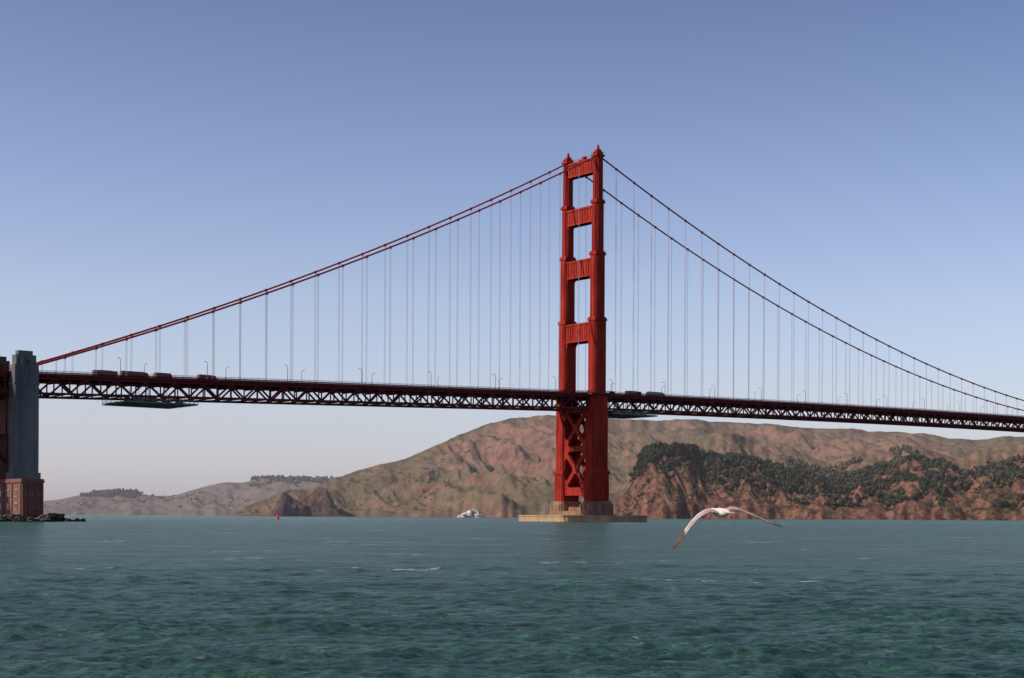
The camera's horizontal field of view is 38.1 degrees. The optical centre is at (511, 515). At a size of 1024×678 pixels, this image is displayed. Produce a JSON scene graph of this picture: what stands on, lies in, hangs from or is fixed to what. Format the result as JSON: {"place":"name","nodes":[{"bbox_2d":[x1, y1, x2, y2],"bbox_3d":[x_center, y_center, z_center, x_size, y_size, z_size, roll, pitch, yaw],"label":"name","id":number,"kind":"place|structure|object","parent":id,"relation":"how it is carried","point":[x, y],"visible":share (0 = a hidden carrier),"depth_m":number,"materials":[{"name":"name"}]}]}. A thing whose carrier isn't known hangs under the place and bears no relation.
{"place":"outdoors","nodes":[
{"label":"outdoors","id":0,"kind":"place"},
{"bbox_2d":[43,476,341,515],"bbox_3d":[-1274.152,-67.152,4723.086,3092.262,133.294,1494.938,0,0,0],"label":"distant headland","id":1,"kind":"structure","parent":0,"point":[212,497],"depth_m":4463.31,"materials":[{"name":"grey stone"}]},
{"bbox_2d":[45,474,344,509],"bbox_3d":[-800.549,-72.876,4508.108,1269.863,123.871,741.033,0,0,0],"label":"headland trees","id":2,"kind":"object","parent":1,"relation":"on","point":[129,493],"visible":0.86,"depth_m":4710.84,"materials":[{"name":"green plant"}]},
{"bbox_2d":[271,487,345,516],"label":"dark sea cliff","id":3,"kind":"structure","parent":0,"point":[318,502],"depth_m":2868.21,"materials":[{"name":"stone"}]},
{"bbox_2d":[0,515,1023,677],"bbox_3d":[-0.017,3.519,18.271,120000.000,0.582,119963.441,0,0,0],"label":"water","id":4,"kind":"structure","parent":0,"point":[151,596],"depth_m":62.09,"materials":[{"name":"teal liquid"}]},
{"bbox_2d":[457,509,483,516],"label":"pale shore rocks","id":5,"kind":"object","parent":4,"relation":"in","point":[473,512],"visible":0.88,"depth_m":2694.49,"materials":[{"name":"white stone"}]},
{"bbox_2d":[0,0,1023,500],"label":"sky","id":6,"kind":"structure","parent":0,"point":[162,161],"materials":[{"name":"blue"}]},
{"bbox_2d":[229,415,1023,517],"bbox_3d":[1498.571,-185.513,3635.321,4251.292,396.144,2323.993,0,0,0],"label":"hillside","id":7,"kind":"structure","parent":0,"point":[476,475],"depth_m":3287.82,"materials":[{"name":"brown soil"}]},
{"bbox_2d":[291,419,958,510],"bbox_3d":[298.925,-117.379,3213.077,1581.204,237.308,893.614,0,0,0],"label":"hillside bushes","id":8,"kind":"object","parent":7,"relation":"on","point":[501,473],"visible":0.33,"depth_m":3204.61,"materials":[{"name":"green plant"}]},
{"bbox_2d":[785,444,983,474],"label":"hillside scrub","id":9,"kind":"object","parent":7,"relation":"on","point":[816,467],"visible":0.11,"depth_m":2888.05,"materials":[{"name":"green plant"}]},
{"bbox_2d":[673,506,781,549],"bbox_3d":[2.661,0.163,18.168,1.357,0.557,0.501,0,0,10],"label":"seagull","id":10,"kind":"object","parent":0,"point":[720,512],"visible":1,"depth_m":18.15,"materials":[{"name":"white"}]},
{"bbox_2d":[613,452,1023,519],"bbox_3d":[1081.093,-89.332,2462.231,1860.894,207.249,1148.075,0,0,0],"label":"coastal cliff","id":11,"kind":"structure","parent":0,"point":[664,505],"depth_m":2395.72,"materials":[{"name":"brown stone"}]},
{"bbox_2d":[625,441,1023,511],"bbox_3d":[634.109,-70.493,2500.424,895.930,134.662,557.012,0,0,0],"label":"distant trees","id":12,"kind":"object","parent":11,"relation":"on","point":[653,452],"visible":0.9,"depth_m":2513.82,"materials":[{"name":"green plant"}]},
{"bbox_2d":[697,433,1023,475],"bbox_3d":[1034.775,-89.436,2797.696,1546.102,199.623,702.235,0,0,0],"label":"grassy ridge","id":13,"kind":"structure","parent":0,"point":[723,443],"depth_m":2884.07,"materials":[{"name":"plant"}]},
{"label":"shore ground","id":14,"kind":"structure","parent":0,"visible":0},
{"bbox_2d":[0,479,44,517],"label":"brick fort","id":15,"kind":"structure","parent":14,"relation":"on","point":[23,496],"depth_m":640.43,"materials":[{"name":"red brick"}]},
{"bbox_2d":[0,513,85,521],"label":"shoreline rocks","id":16,"kind":"object","parent":14,"relation":"on","point":[50,517],"visible":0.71,"depth_m":629.11,"materials":[{"name":"black stone"}]},
{"bbox_2d":[0,144,1023,521],"bbox_3d":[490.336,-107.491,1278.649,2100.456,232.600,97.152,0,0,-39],"label":"suspension bridge","id":17,"kind":"structure","parent":14,"relation":"on","point":[22,378],"depth_m":897.99,"materials":[{"name":"orange paint"}]},
{"bbox_2d":[92,370,117,375],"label":"bus","id":18,"kind":"object","parent":17,"relation":"on","point":[108,372],"visible":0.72,"depth_m":707.25,"materials":[{"name":"white paint"}]},
{"bbox_2d":[121,371,148,376],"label":"truck","id":19,"kind":"object","parent":17,"relation":"on","point":[136,373],"visible":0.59,"depth_m":716.29,"materials":[{"name":"brown paint"}]},
{"bbox_2d":[102,388,197,408],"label":"maintenance platform","id":20,"kind":"structure","parent":17,"relation":"hanging from","point":[141,402],"depth_m":725.99,"materials":[{"name":"metal"}]},
{"bbox_2d":[153,372,171,377],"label":"truck","id":21,"kind":"object","parent":17,"relation":"on","point":[164,374],"visible":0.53,"depth_m":725.90,"materials":[{"name":"brown paint"}]},
{"bbox_2d":[197,374,215,377],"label":"truck","id":22,"kind":"object","parent":17,"relation":"on","point":[200,375],"visible":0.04,"depth_m":744.53,"materials":[{"name":"white paint"}]},
{"bbox_2d":[608,403,657,418],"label":"maintenance platform","id":23,"kind":"structure","parent":17,"relation":"hanging from","point":[625,414],"depth_m":925.47,"materials":[{"name":"metal"}]},
{"bbox_2d":[646,391,663,395],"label":"truck","id":24,"kind":"object","parent":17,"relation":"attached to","point":[658,393],"visible":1,"depth_m":932.99,"materials":[{"name":"metal"}]}
]}

